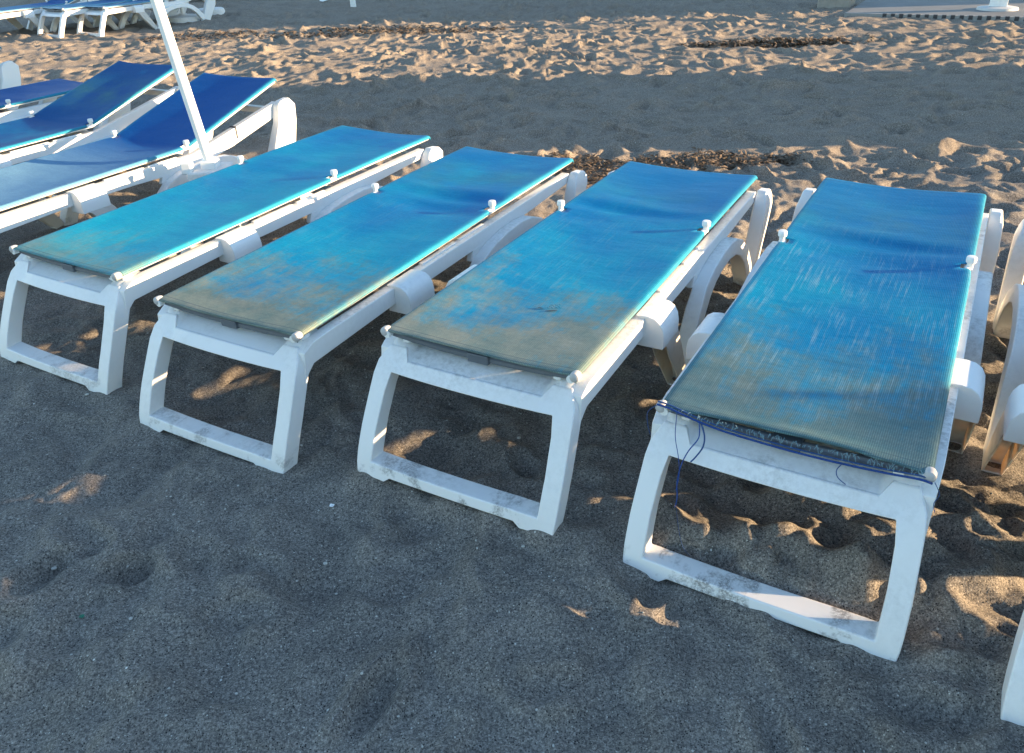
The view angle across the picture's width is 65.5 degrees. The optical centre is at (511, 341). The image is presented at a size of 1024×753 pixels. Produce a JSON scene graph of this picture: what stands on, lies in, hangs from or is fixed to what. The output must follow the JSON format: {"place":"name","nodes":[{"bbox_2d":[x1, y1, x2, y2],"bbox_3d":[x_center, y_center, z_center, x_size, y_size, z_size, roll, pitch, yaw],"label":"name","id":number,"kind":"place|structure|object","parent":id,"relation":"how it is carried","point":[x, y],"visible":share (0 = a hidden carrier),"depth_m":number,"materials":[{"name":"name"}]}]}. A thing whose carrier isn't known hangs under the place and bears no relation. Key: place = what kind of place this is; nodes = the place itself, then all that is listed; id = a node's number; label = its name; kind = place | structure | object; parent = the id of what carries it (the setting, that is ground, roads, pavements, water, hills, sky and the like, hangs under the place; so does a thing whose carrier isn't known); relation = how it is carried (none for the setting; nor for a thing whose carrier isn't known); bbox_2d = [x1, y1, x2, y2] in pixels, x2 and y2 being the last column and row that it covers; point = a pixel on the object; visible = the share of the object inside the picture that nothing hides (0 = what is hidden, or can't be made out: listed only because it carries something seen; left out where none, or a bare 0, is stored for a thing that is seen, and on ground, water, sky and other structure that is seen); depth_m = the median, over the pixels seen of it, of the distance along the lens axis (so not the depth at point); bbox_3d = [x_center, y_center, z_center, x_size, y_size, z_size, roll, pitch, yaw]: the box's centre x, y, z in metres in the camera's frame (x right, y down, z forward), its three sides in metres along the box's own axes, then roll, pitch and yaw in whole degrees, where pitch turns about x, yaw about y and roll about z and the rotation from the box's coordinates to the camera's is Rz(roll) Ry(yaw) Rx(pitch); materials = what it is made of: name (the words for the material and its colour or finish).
{"place":"outdoors","nodes":[
{"label":"outdoors","id":0,"kind":"place"},
{"bbox_2d":[0,0,1023,752],"bbox_3d":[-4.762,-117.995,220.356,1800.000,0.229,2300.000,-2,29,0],"label":"beach sand","id":1,"kind":"structure","parent":0,"point":[930,104],"depth_m":2.30,"materials":[{"name":"grey sand"}]},
{"bbox_2d":[0,47,20,109],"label":"sun lounger","id":2,"kind":"object","parent":1,"relation":"on","point":[10,76],"visible":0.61,"depth_m":6.71,"materials":[{"name":"white plastic"}]},
{"bbox_2d":[0,78,102,130],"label":"sun lounger","id":3,"kind":"object","parent":1,"relation":"on","point":[45,93],"visible":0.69,"depth_m":6.01,"materials":[{"name":"blue fabric"}]},
{"bbox_2d":[0,0,112,32],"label":"sun lounger","id":4,"kind":"object","parent":1,"relation":"on","point":[31,13],"visible":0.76,"depth_m":12.78,"materials":[{"name":"white plastic"}]},
{"bbox_2d":[0,61,183,200],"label":"sun lounger","id":5,"kind":"object","parent":1,"relation":"on","point":[107,96],"visible":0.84,"depth_m":5.22,"materials":[{"name":"blue fabric"}]},
{"bbox_2d":[37,0,177,37],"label":"sun lounger","id":6,"kind":"object","parent":1,"relation":"on","point":[63,12],"visible":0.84,"depth_m":12.67,"materials":[{"name":"white plastic"}]},
{"bbox_2d":[77,0,214,36],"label":"sun lounger","id":7,"kind":"object","parent":1,"relation":"on","point":[169,6],"visible":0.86,"depth_m":12.71,"materials":[{"name":"white plastic"}]},
{"bbox_2d":[0,73,295,232],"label":"sun lounger","id":8,"kind":"object","parent":1,"relation":"on","point":[163,132],"visible":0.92,"depth_m":4.47,"materials":[{"name":"blue fabric"}]},
{"bbox_2d":[168,7,199,22],"bbox_3d":[-5.652,-6.521,13.060,0.551,2.496,0.551,-2,29,0],"label":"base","id":9,"kind":"object","parent":1,"relation":"on","point":[182,17],"visible":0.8,"depth_m":13.43,"materials":[{"name":"white plastic"}]},
{"bbox_2d":[150,0,248,232],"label":"parasol","id":10,"kind":"object","parent":1,"relation":"on","point":[208,164],"visible":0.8,"depth_m":4.08,"materials":[{"name":"white metal"}]},
{"bbox_2d":[122,29,276,42],"bbox_3d":[-4.582,-4.512,11.774,2.497,0.177,1.032,-2,29,0],"label":"dry seaweed","id":11,"kind":"object","parent":1,"relation":"on","point":[203,33],"visible":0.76,"depth_m":11.73,"materials":[{"name":"brown plant"}]},
{"bbox_2d":[199,7,224,14],"bbox_3d":[-5.477,-6.953,13.801,0.510,2.496,0.510,-2,29,0],"label":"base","id":12,"kind":"object","parent":1,"relation":"on","point":[219,10],"visible":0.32,"depth_m":14.23,"materials":[{"name":"white plastic"}]},
{"bbox_2d":[0,125,442,394],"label":"sun lounger","id":13,"kind":"object","parent":1,"relation":"on","point":[102,259],"visible":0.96,"depth_m":3.31,"materials":[{"name":"blue fabric"}]},
{"bbox_2d":[350,0,355,6],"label":"post","id":14,"kind":"object","parent":1,"relation":"on","point":[352,3],"depth_m":14.59,"materials":[{"name":"white paint"}]},
{"bbox_2d":[139,146,586,473],"bbox_3d":[-0.488,-0.321,3.359,0.804,0.456,2.205,13,32,26],"label":"sun lounger","id":15,"kind":"object","parent":1,"relation":"on","point":[275,304],"visible":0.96,"depth_m":2.85,"materials":[{"name":"blue fabric"}]},
{"bbox_2d":[241,23,533,39],"bbox_3d":[-1.809,-4.449,11.420,4.377,0.209,0.981,-2,29,0],"label":"dry seaweed","id":16,"kind":"object","parent":1,"relation":"on","point":[355,29],"visible":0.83,"depth_m":11.37,"materials":[{"name":"brown plant"}]},
{"bbox_2d":[357,161,771,534],"bbox_3d":[0.335,-0.193,3.038,0.804,0.456,2.205,13,31,26],"label":"sun lounger","id":17,"kind":"object","parent":1,"relation":"on","point":[557,316],"visible":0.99,"depth_m":2.51,"materials":[{"name":"blue fabric"}]},
{"bbox_2d":[548,151,618,187],"bbox_3d":[0.452,-1.139,5.187,0.516,0.114,0.729,-21,33,-30],"label":"dry seaweed","id":18,"kind":"object","parent":1,"relation":"on","point":[592,160],"visible":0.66,"depth_m":5.19,"materials":[{"name":"brown plant"}]},
{"bbox_2d":[588,147,812,171],"bbox_3d":[1.238,-1.200,5.240,1.570,0.142,0.454,-2,29,0],"label":"dry seaweed","id":19,"kind":"object","parent":1,"relation":"on","point":[715,159],"visible":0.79,"depth_m":5.22,"materials":[{"name":"brown plant"}]},
{"bbox_2d":[682,251,762,307],"bbox_3d":[1.081,-0.278,3.621,1.433,0.115,0.820,18,34,32],"label":"dry seaweed","id":20,"kind":"object","parent":1,"relation":"on","point":[728,289],"visible":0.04,"depth_m":3.42,"materials":[{"name":"brown plant"}]},
{"bbox_2d":[673,33,883,47],"bbox_3d":[3.085,-3.516,9.376,2.472,0.165,0.618,1,29,6],"label":"dry seaweed","id":21,"kind":"object","parent":1,"relation":"on","point":[773,41],"visible":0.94,"depth_m":9.31,"materials":[{"name":"brown plant"}]},
{"bbox_2d":[623,178,1002,661],"bbox_3d":[1.118,-0.012,2.659,0.804,0.456,2.205,13,33,27],"label":"sun lounger","id":22,"kind":"object","parent":1,"relation":"on","point":[834,351],"visible":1,"depth_m":2.11,"materials":[{"name":"blue fabric"}]},
{"bbox_2d":[817,0,855,7],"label":"concrete block","id":23,"kind":"structure","parent":1,"relation":"on","point":[835,3],"depth_m":12.02,"materials":[{"name":"grey concrete"}]},
{"bbox_2d":[844,0,1023,23],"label":"terrace","id":24,"kind":"structure","parent":1,"relation":"on","point":[965,10],"depth_m":11.21,"materials":[{"name":"stone"}]},
{"bbox_2d":[976,0,1018,11],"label":"pillar","id":25,"kind":"structure","parent":24,"relation":"on","point":[998,5],"depth_m":10.88,"materials":[{"name":"white paint"}]},
{"bbox_2d":[981,219,1023,725],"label":"sun lounger","id":26,"kind":"object","parent":1,"relation":"on","point":[1004,443],"visible":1,"depth_m":2.39,"materials":[{"name":"white plastic"}]},
{"bbox_2d":[0,304,1023,751],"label":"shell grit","id":27,"kind":"object","parent":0,"point":[376,558],"visible":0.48,"depth_m":2.17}
]}

